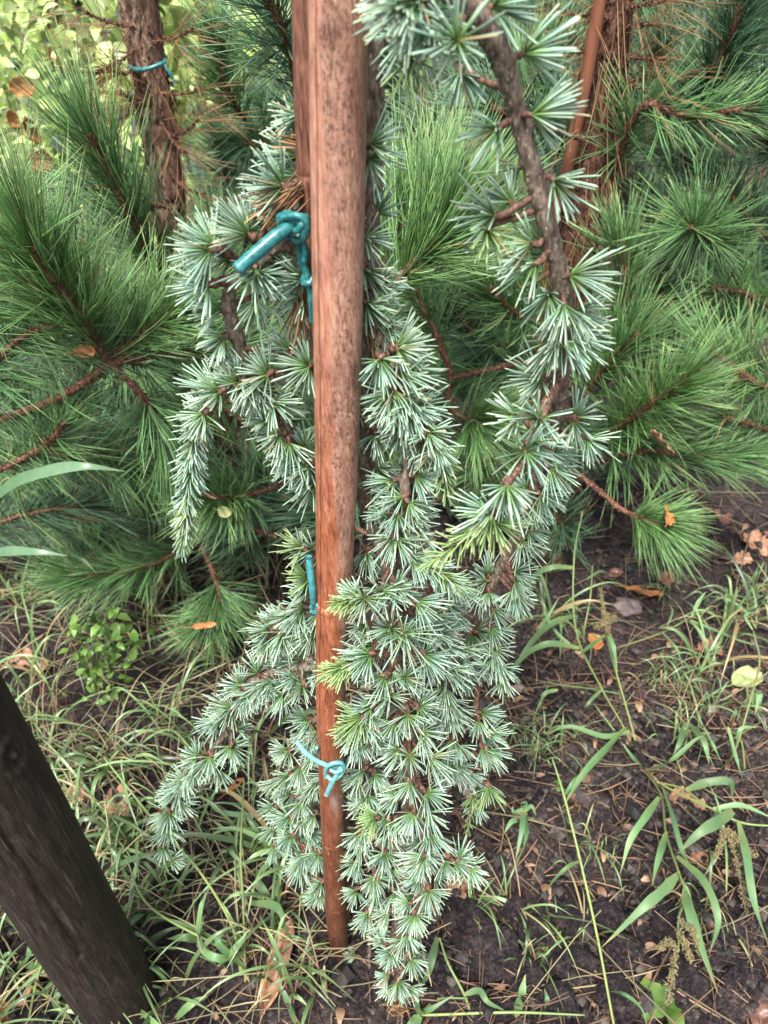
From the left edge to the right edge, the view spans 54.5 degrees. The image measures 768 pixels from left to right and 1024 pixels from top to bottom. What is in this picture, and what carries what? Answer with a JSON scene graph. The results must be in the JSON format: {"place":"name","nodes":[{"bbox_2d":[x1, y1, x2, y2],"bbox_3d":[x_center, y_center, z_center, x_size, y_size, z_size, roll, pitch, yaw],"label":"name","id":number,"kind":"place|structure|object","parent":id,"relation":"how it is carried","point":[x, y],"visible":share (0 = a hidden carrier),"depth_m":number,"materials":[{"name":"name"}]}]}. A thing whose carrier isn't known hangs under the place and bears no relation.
{"place":"outdoors","nodes":[
{"label":"outdoors","id":0,"kind":"place"},
{"bbox_2d":[0,546,66,556],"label":"grass weed","id":1,"kind":"object","parent":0,"point":[11,550],"depth_m":1.08,"materials":[{"name":"green plant"}]},
{"bbox_2d":[0,477,96,573],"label":"grass weed","id":2,"kind":"object","parent":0,"point":[85,561],"depth_m":1.13,"materials":[{"name":"green plant"}]},
{"bbox_2d":[0,462,124,497],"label":"grass weed","id":3,"kind":"object","parent":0,"point":[17,480],"depth_m":0.96,"materials":[{"name":"green plant"}]},
{"bbox_2d":[0,0,767,1023],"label":"ground","id":4,"kind":"structure","parent":0,"point":[730,1004],"depth_m":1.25,"materials":[{"name":"soil"}]},
{"bbox_2d":[0,977,31,1022],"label":"fallen leaf","id":5,"kind":"object","parent":4,"relation":"on","point":[5,1018],"visible":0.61,"depth_m":0.94,"materials":[{"name":"brown plant"}]},
{"bbox_2d":[0,647,37,668],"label":"fallen leaf","id":6,"kind":"object","parent":4,"relation":"on","point":[23,662],"visible":0.55,"depth_m":1.39,"materials":[{"name":"brown plant"}]},
{"bbox_2d":[0,906,70,1019],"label":"grass weed","id":7,"kind":"object","parent":4,"relation":"on","point":[32,965],"depth_m":0.94,"materials":[{"name":"green plant"}]},
{"bbox_2d":[33,657,48,670],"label":"fallen leaf","id":8,"kind":"object","parent":4,"relation":"on","point":[43,666],"visible":0.38,"depth_m":1.38,"materials":[{"name":"brown plant"}]},
{"bbox_2d":[61,784,84,804],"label":"fallen leaf","id":9,"kind":"object","parent":4,"relation":"on","point":[81,795],"visible":0.21,"depth_m":1.17,"materials":[{"name":"brown plant"}]},
{"bbox_2d":[0,673,158,1023],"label":"wooden post","id":10,"kind":"object","parent":4,"relation":"on","point":[62,908],"visible":0.98,"depth_m":0.73,"materials":[{"name":"brown wood"}]},
{"bbox_2d":[57,608,154,708],"bbox_3d":[-0.456,0.248,1.238,0.156,0.256,0.136,-3,38,0],"label":"leafy weed","id":11,"kind":"object","parent":4,"relation":"on","point":[96,671],"visible":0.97,"depth_m":1.21,"materials":[{"name":"green plant"}]},
{"bbox_2d":[101,784,140,816],"bbox_3d":[-0.396,0.447,1.148,0.077,0.031,0.048,-3,38,0],"label":"fallen leaf","id":12,"kind":"object","parent":4,"relation":"on","point":[109,792],"visible":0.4,"depth_m":1.15,"materials":[{"name":"brown plant"}]},
{"bbox_2d":[0,0,271,400],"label":"leafy shrub","id":13,"kind":"object","parent":4,"relation":"on","point":[8,96],"visible":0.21,"depth_m":1.72,"materials":[{"name":"green plant"}]},
{"bbox_2d":[2,110,20,127],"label":"fallen leaf","id":14,"kind":"object","parent":13,"relation":"on","point":[12,118],"visible":0.94,"depth_m":1.55,"materials":[{"name":"brown plant"}]},
{"bbox_2d":[2,75,34,96],"bbox_3d":[-0.717,-0.835,1.464,0.020,0.036,0.074,19,42,25],"label":"fallen leaf","id":15,"kind":"object","parent":13,"relation":"on","point":[14,88],"visible":0.8,"depth_m":1.47,"materials":[{"name":"brown plant"}]},
{"bbox_2d":[21,116,42,143],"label":"fallen leaf","id":16,"kind":"object","parent":13,"relation":"hanging from","point":[35,137],"visible":0.69,"depth_m":1.44,"materials":[{"name":"brown plant"}]},
{"bbox_2d":[28,149,53,171],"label":"fallen leaf","id":17,"kind":"object","parent":13,"relation":"on","point":[47,155],"visible":0.41,"depth_m":1.46,"materials":[{"name":"brown plant"}]},
{"bbox_2d":[45,46,57,61],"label":"fallen leaf","id":18,"kind":"object","parent":13,"relation":"on","point":[49,54],"visible":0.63,"depth_m":1.61,"materials":[{"name":"plant"}]},
{"bbox_2d":[0,0,293,298],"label":"leafy shrub","id":19,"kind":"object","parent":4,"relation":"on","point":[116,33],"visible":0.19,"depth_m":1.94,"materials":[{"name":"green plant"}]},
{"bbox_2d":[0,88,305,573],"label":"pine tree","id":20,"kind":"object","parent":4,"relation":"on","point":[31,265],"visible":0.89,"depth_m":0.91,"materials":[{"name":"green plant"}]},
{"bbox_2d":[66,344,95,357],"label":"fallen leaf","id":21,"kind":"object","parent":20,"relation":"on","point":[88,350],"visible":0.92,"depth_m":0.88,"materials":[{"name":"brown plant"}]},
{"bbox_2d":[64,0,291,337],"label":"leafy shrub","id":22,"kind":"object","parent":4,"relation":"on","point":[173,16],"visible":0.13,"depth_m":1.77,"materials":[{"name":"green plant"}]},
{"bbox_2d":[0,0,372,678],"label":"pine tree","id":23,"kind":"object","parent":4,"relation":"on","point":[134,24],"visible":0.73,"depth_m":1.14,"materials":[{"name":"green plant"}]},
{"bbox_2d":[128,57,173,78],"bbox_3d":[-0.359,-0.674,1.129,0.059,0.024,0.124,-15,39,-16],"label":"plant tie","id":24,"kind":"object","parent":23,"relation":"attached to","point":[163,63],"visible":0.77,"depth_m":1.08,"materials":[{"name":"teal plastic"}]},
{"bbox_2d":[183,622,216,628],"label":"fallen leaf","id":25,"kind":"object","parent":23,"relation":"on","point":[204,625],"visible":1,"depth_m":1.26,"materials":[{"name":"orange plant"}]},
{"bbox_2d":[200,491,215,498],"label":"fallen leaf","id":26,"kind":"object","parent":23,"relation":"on","point":[207,495],"visible":0.8,"depth_m":1.09,"materials":[{"name":"brown plant"}]},
{"bbox_2d":[213,506,231,517],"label":"fallen leaf","id":27,"kind":"object","parent":23,"relation":"hanging from","point":[226,512],"visible":1,"depth_m":1.12,"materials":[{"name":"yellow plant"}]},
{"bbox_2d":[0,127,377,584],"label":"pine tree","id":28,"kind":"object","parent":4,"relation":"on","point":[276,506],"visible":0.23,"depth_m":1.29,"materials":[{"name":"green plant"}]},
{"bbox_2d":[0,0,387,198],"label":"leafy shrub","id":29,"kind":"object","parent":4,"relation":"on","point":[41,35],"visible":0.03,"depth_m":3.56,"materials":[{"name":"green plant"}]},
{"bbox_2d":[103,757,296,1023],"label":"grass weed","id":30,"kind":"object","parent":4,"relation":"on","point":[227,954],"depth_m":0.96,"materials":[{"name":"green plant"}]},
{"bbox_2d":[149,0,260,546],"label":"garden stake","id":31,"kind":"object","parent":4,"relation":"on","point":[159,57],"visible":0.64,"depth_m":1.15,"materials":[{"name":"brown wood"}]},
{"bbox_2d":[217,777,243,799],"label":"fallen leaf","id":32,"kind":"object","parent":4,"relation":"on","point":[232,787],"visible":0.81,"depth_m":1.17,"materials":[{"name":"orange plant"}]},
{"bbox_2d":[259,918,293,1023],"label":"fallen leaf","id":33,"kind":"object","parent":4,"relation":"on","point":[273,975],"visible":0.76,"depth_m":0.95,"materials":[{"name":"brown plant"}]},
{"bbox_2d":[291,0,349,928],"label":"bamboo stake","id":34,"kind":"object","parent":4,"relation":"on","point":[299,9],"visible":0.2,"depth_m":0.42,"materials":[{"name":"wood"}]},
{"bbox_2d":[308,0,367,958],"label":"wooden stake","id":35,"kind":"object","parent":4,"relation":"on","point":[337,53],"visible":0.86,"depth_m":0.47,"materials":[{"name":"brown wood"}]},
{"bbox_2d":[232,210,312,324],"bbox_3d":[-0.067,-0.146,0.459,0.052,0.075,0.023,-13,39,-13],"label":"plant tie","id":36,"kind":"object","parent":35,"relation":"attached to","point":[289,222],"visible":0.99,"depth_m":0.44,"materials":[{"name":"teal plastic"}]},
{"bbox_2d":[294,739,349,796],"bbox_3d":[-0.051,0.244,0.732,0.049,0.078,0.050,23,44,30],"label":"plant tie","id":37,"kind":"object","parent":35,"relation":"attached to","point":[339,766],"visible":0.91,"depth_m":0.71,"materials":[{"name":"teal plastic"}]},
{"bbox_2d":[305,555,354,614],"bbox_3d":[-0.049,0.062,0.620,0.039,0.091,0.025,-24,42,-25],"label":"plant tie","id":38,"kind":"object","parent":35,"relation":"attached to","point":[311,580],"visible":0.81,"depth_m":0.59,"materials":[{"name":"teal plastic"}]},
{"bbox_2d":[134,0,618,522],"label":"pine tree","id":39,"kind":"object","parent":4,"relation":"on","point":[260,122],"visible":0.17,"depth_m":1.41,"materials":[{"name":"green plant"}]},
{"bbox_2d":[12,0,753,238],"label":"leafy shrub","id":40,"kind":"object","parent":4,"relation":"on","point":[78,3],"depth_m":2.75,"materials":[{"name":"green plant"}]},
{"bbox_2d":[0,133,767,1023],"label":"grass","id":41,"kind":"structure","parent":4,"relation":"on","point":[120,831],"depth_m":1.11,"materials":[{"name":"green plant"}]},
{"bbox_2d":[0,419,767,1023],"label":"dry straw","id":42,"kind":"object","parent":4,"relation":"on","point":[230,939],"visible":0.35,"depth_m":1.17,"materials":[{"name":"beige plant"}]},
{"bbox_2d":[0,434,767,1023],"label":"grass stalks","id":43,"kind":"object","parent":4,"relation":"on","point":[234,880],"depth_m":1.13,"materials":[{"name":"green plant"}]},
{"bbox_2d":[0,373,767,1023],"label":"leaf litter","id":44,"kind":"object","parent":4,"relation":"on","point":[604,1019],"visible":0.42,"depth_m":1.12,"materials":[{"name":"brown plant"}]},
{"bbox_2d":[145,0,625,1023],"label":"weeping cedar","id":45,"kind":"object","parent":4,"relation":"on","point":[397,30],"visible":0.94,"depth_m":0.54,"materials":[{"name":"green plant"}]},
{"bbox_2d":[422,972,464,1012],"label":"soil clod","id":46,"kind":"object","parent":4,"relation":"on","point":[446,1006],"visible":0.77,"depth_m":0.92,"materials":[{"name":"brown soil"}]},
{"bbox_2d":[440,852,450,867],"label":"fallen leaf","id":47,"kind":"object","parent":4,"relation":"on","point":[447,855],"visible":0.21,"depth_m":1.07,"materials":[{"name":"brown plant"}]},
{"bbox_2d":[444,877,467,898],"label":"fallen leaf","id":48,"kind":"object","parent":4,"relation":"on","point":[463,888],"visible":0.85,"depth_m":1.03,"materials":[{"name":"brown plant"}]},
{"bbox_2d":[440,896,486,940],"bbox_3d":[0.108,0.547,0.997,0.066,0.041,0.062,-3,38,0],"label":"soil clod","id":49,"kind":"object","parent":4,"relation":"on","point":[461,913],"visible":0.78,"depth_m":0.99,"materials":[{"name":"brown soil"}]},
{"bbox_2d":[436,775,490,799],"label":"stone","id":50,"kind":"object","parent":4,"relation":"on","point":[466,791],"visible":0.13,"depth_m":1.15,"materials":[{"name":"grey stone"}]},
{"bbox_2d":[452,915,526,982],"bbox_3d":[0.131,0.567,0.967,0.089,0.056,0.084,28,47,33],"label":"soil clod","id":51,"kind":"object","parent":4,"relation":"on","point":[487,944],"visible":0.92,"depth_m":0.95,"materials":[{"name":"brown soil"}]},
{"bbox_2d":[407,936,584,1023],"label":"grass weed","id":52,"kind":"object","parent":4,"relation":"on","point":[428,1009],"depth_m":0.90,"materials":[{"name":"green plant"}]},
{"bbox_2d":[494,892,529,921],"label":"soil clod","id":53,"kind":"object","parent":4,"relation":"on","point":[515,903],"visible":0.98,"depth_m":1.00,"materials":[{"name":"brown soil"}]},
{"bbox_2d":[512,683,523,693],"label":"stone","id":54,"kind":"object","parent":4,"relation":"on","point":[518,685],"visible":0.64,"depth_m":1.31,"materials":[{"name":"grey stone"}]},
{"bbox_2d":[505,801,535,859],"bbox_3d":[0.194,0.466,1.086,0.039,0.046,0.081,19,42,26],"label":"grass weed","id":55,"kind":"object","parent":4,"relation":"on","point":[524,828],"depth_m":1.09,"materials":[{"name":"green plant"}]},
{"bbox_2d":[500,954,543,993],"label":"soil clod","id":56,"kind":"object","parent":4,"relation":"on","point":[534,975],"visible":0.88,"depth_m":0.93,"materials":[{"name":"brown soil"}]},
{"bbox_2d":[522,705,542,719],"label":"fallen leaf","id":57,"kind":"object","parent":4,"relation":"on","point":[530,711],"visible":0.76,"depth_m":1.25,"materials":[{"name":"brown plant"}]},
{"bbox_2d":[516,914,555,947],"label":"soil clod","id":58,"kind":"object","parent":4,"relation":"on","point":[538,931],"visible":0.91,"depth_m":0.97,"materials":[{"name":"brown soil"}]},
{"bbox_2d":[505,0,605,575],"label":"garden stake","id":59,"kind":"object","parent":4,"relation":"on","point":[592,45],"visible":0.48,"depth_m":0.99,"materials":[{"name":"brown wood"}]},
{"bbox_2d":[534,979,576,1020],"bbox_3d":[0.211,0.601,0.919,0.053,0.033,0.045,-3,38,0],"label":"soil clod","id":60,"kind":"object","parent":4,"relation":"on","point":[567,1004],"visible":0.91,"depth_m":0.91,"materials":[{"name":"brown soil"}]},
{"bbox_2d":[551,552,562,564],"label":"fallen leaf","id":61,"kind":"object","parent":4,"relation":"on","point":[557,561],"visible":0.41,"depth_m":1.56,"materials":[{"name":"brown plant"}]},
{"bbox_2d":[553,779,568,795],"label":"seedling","id":62,"kind":"object","parent":4,"relation":"on","point":[558,786],"visible":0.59,"depth_m":1.15,"materials":[{"name":"green plant"}]},
{"bbox_2d":[557,641,572,656],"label":"fallen leaf","id":63,"kind":"object","parent":4,"relation":"on","point":[566,649],"visible":0.48,"depth_m":1.36,"materials":[{"name":"brown plant"}]},
{"bbox_2d":[549,898,594,936],"bbox_3d":[0.254,0.543,0.996,0.066,0.037,0.046,-3,38,0],"label":"soil clod","id":64,"kind":"object","parent":4,"relation":"on","point":[570,927],"visible":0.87,"depth_m":0.98,"materials":[{"name":"brown soil"}]},
{"bbox_2d":[548,941,597,985],"bbox_3d":[0.242,0.576,0.953,0.054,0.034,0.055,28,47,33],"label":"soil clod","id":65,"kind":"object","parent":4,"relation":"on","point":[583,957],"visible":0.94,"depth_m":0.94,"materials":[{"name":"brown soil"}]},
{"bbox_2d":[379,0,767,588],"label":"pine tree","id":66,"kind":"object","parent":4,"relation":"on","point":[428,209],"visible":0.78,"depth_m":1.05,"materials":[{"name":"green plant"}]},
{"bbox_2d":[650,429,673,452],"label":"fallen leaf","id":67,"kind":"object","parent":66,"relation":"on","point":[658,438],"visible":1,"depth_m":1.10,"materials":[{"name":"brown plant"}]},
{"bbox_2d":[664,505,674,526],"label":"fallen leaf","id":68,"kind":"object","parent":66,"relation":"on","point":[669,520],"visible":1,"depth_m":1.13,"materials":[{"name":"orange plant"}]},
{"bbox_2d":[571,787,590,806],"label":"fallen leaf","id":69,"kind":"object","parent":4,"relation":"on","point":[573,795],"visible":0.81,"depth_m":1.13,"materials":[{"name":"brown plant"}]},
{"bbox_2d":[412,0,767,191],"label":"leafy shrub","id":70,"kind":"object","parent":4,"relation":"on","point":[764,63],"visible":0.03,"depth_m":2.53,"materials":[{"name":"green plant"}]},
{"bbox_2d":[539,758,646,1023],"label":"grass weed","id":71,"kind":"object","parent":4,"relation":"on","point":[560,873],"depth_m":0.93,"materials":[{"name":"green plant"}]},
{"bbox_2d":[588,633,603,655],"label":"fallen leaf","id":72,"kind":"object","parent":4,"relation":"on","point":[598,645],"visible":0.83,"depth_m":1.38,"materials":[{"name":"orange plant"}]},
{"bbox_2d":[591,897,624,930],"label":"soil clod","id":73,"kind":"object","parent":4,"relation":"on","point":[611,915],"visible":0.91,"depth_m":0.98,"materials":[{"name":"brown soil"}]},
{"bbox_2d":[604,568,622,578],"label":"fallen leaf","id":74,"kind":"object","parent":4,"relation":"on","point":[615,572],"visible":0.95,"depth_m":1.52,"materials":[{"name":"plant"}]},
{"bbox_2d":[593,973,635,1011],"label":"soil clod","id":75,"kind":"object","parent":4,"relation":"on","point":[616,999],"visible":0.88,"depth_m":0.91,"materials":[{"name":"brown soil"}]},
{"bbox_2d":[600,932,645,970],"bbox_3d":[0.310,0.565,0.960,0.056,0.030,0.044,-12,39,-12],"label":"soil clod","id":76,"kind":"object","parent":4,"relation":"on","point":[615,949],"visible":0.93,"depth_m":0.95,"materials":[{"name":"brown soil"}]},
{"bbox_2d":[612,597,641,616],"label":"stone","id":77,"kind":"object","parent":4,"relation":"on","point":[624,606],"visible":0.98,"depth_m":1.46,"materials":[{"name":"grey stone"}]},
{"bbox_2d":[504,512,765,807],"bbox_3d":[0.385,0.182,1.221,0.528,0.319,0.290,-27,44,-28],"label":"grass weed","id":78,"kind":"object","parent":4,"relation":"on","point":[598,756],"depth_m":1.19,"materials":[{"name":"green plant"}]},
{"bbox_2d":[615,585,663,597],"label":"fallen leaf","id":79,"kind":"object","parent":4,"relation":"on","point":[656,593],"visible":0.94,"depth_m":1.47,"materials":[{"name":"orange plant"}]},
{"bbox_2d":[635,885,660,902],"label":"soil clod","id":80,"kind":"object","parent":4,"relation":"on","point":[639,891],"visible":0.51,"depth_m":1.01,"materials":[{"name":"brown soil"}]},
{"bbox_2d":[562,727,767,1003],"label":"grass weed","id":81,"kind":"object","parent":4,"relation":"on","point":[717,821],"depth_m":0.98,"materials":[{"name":"green plant"}]},
{"bbox_2d":[656,569,675,591],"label":"fallen leaf","id":82,"kind":"object","parent":4,"relation":"on","point":[668,578],"visible":0.78,"depth_m":1.50,"materials":[{"name":"brown plant"}]},
{"bbox_2d":[564,0,767,487],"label":"pine tree","id":83,"kind":"object","parent":4,"relation":"on","point":[624,198],"visible":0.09,"depth_m":1.45,"materials":[{"name":"green plant"}]},
{"bbox_2d":[650,902,687,938],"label":"soil clod","id":84,"kind":"object","parent":4,"relation":"on","point":[662,926],"visible":0.73,"depth_m":0.98,"materials":[{"name":"brown soil"}]},
{"bbox_2d":[640,977,697,1023],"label":"seedling","id":85,"kind":"object","parent":4,"relation":"on","point":[673,1011],"visible":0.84,"depth_m":0.91,"materials":[{"name":"green plant"}]},
{"bbox_2d":[659,957,709,1003],"bbox_3d":[0.374,0.586,0.929,0.052,0.038,0.055,-19,40,-20],"label":"soil clod","id":86,"kind":"object","parent":4,"relation":"on","point":[691,980],"visible":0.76,"depth_m":0.92,"materials":[{"name":"brown soil"}]},
{"bbox_2d":[605,0,767,487],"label":"pine tree","id":87,"kind":"object","parent":4,"relation":"on","point":[694,227],"visible":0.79,"depth_m":1.06,"materials":[{"name":"green plant"}]},
{"bbox_2d":[668,786,706,810],"bbox_3d":[0.457,0.431,1.120,0.053,0.014,0.035,8,39,13],"label":"fallen leaf","id":88,"kind":"object","parent":4,"relation":"on","point":[672,794],"visible":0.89,"depth_m":1.12,"materials":[{"name":"brown plant"}]},
{"bbox_2d":[688,851,712,871],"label":"fallen leaf","id":89,"kind":"object","parent":4,"relation":"on","point":[697,857],"visible":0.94,"depth_m":1.05,"materials":[{"name":"brown plant"}]},
{"bbox_2d":[693,636,723,654],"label":"fallen leaf","id":90,"kind":"object","parent":4,"relation":"on","point":[709,643],"visible":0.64,"depth_m":1.35,"materials":[{"name":"brown plant"}]},
{"bbox_2d":[690,887,729,911],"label":"soil clod","id":91,"kind":"object","parent":4,"relation":"on","point":[696,901],"visible":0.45,"depth_m":1.00,"materials":[{"name":"brown soil"}]},
{"bbox_2d":[705,704,716,713],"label":"stone","id":92,"kind":"object","parent":4,"relation":"on","point":[712,709],"visible":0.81,"depth_m":1.25,"materials":[{"name":"white stone"}]},
{"bbox_2d":[673,611,762,778],"bbox_3d":[0.556,0.292,1.194,0.110,0.162,0.247,18,42,24],"label":"grass weed","id":93,"kind":"object","parent":4,"relation":"on","point":[756,697],"depth_m":1.15,"materials":[{"name":"green plant"}]},
{"bbox_2d":[714,509,732,523],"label":"fallen leaf","id":94,"kind":"object","parent":4,"relation":"on","point":[725,520],"visible":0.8,"depth_m":1.65,"materials":[{"name":"brown plant"}]},
{"bbox_2d":[707,911,749,946],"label":"soil clod","id":95,"kind":"object","parent":4,"relation":"on","point":[731,937],"visible":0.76,"depth_m":0.96,"materials":[{"name":"brown soil"}]},
{"bbox_2d":[725,550,752,564],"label":"fallen leaf","id":96,"kind":"object","parent":4,"relation":"on","point":[738,555],"visible":0.81,"depth_m":1.54,"materials":[{"name":"brown plant"}]},
{"bbox_2d":[716,958,763,997],"bbox_3d":[0.444,0.584,0.928,0.060,0.034,0.052,-3,38,0],"label":"soil clod","id":97,"kind":"object","parent":4,"relation":"on","point":[740,972],"visible":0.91,"depth_m":0.92,"materials":[{"name":"brown soil"}]},
{"bbox_2d":[727,665,762,687],"bbox_3d":[0.622,0.290,1.294,0.074,0.021,0.042,-3,38,0],"label":"fallen leaf","id":98,"kind":"object","parent":4,"relation":"on","point":[748,672],"visible":0.81,"depth_m":1.30,"materials":[{"name":"plant"}]},
{"bbox_2d":[743,530,767,555],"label":"fallen leaf","id":99,"kind":"object","parent":4,"relation":"on","point":[756,535],"visible":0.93,"depth_m":1.58,"materials":[{"name":"brown plant"}]},
{"bbox_2d":[750,999,767,1023],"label":"fallen leaf","id":100,"kind":"object","parent":4,"relation":"on","point":[763,1013],"visible":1,"depth_m":0.90,"materials":[{"name":"plant"}]}
]}

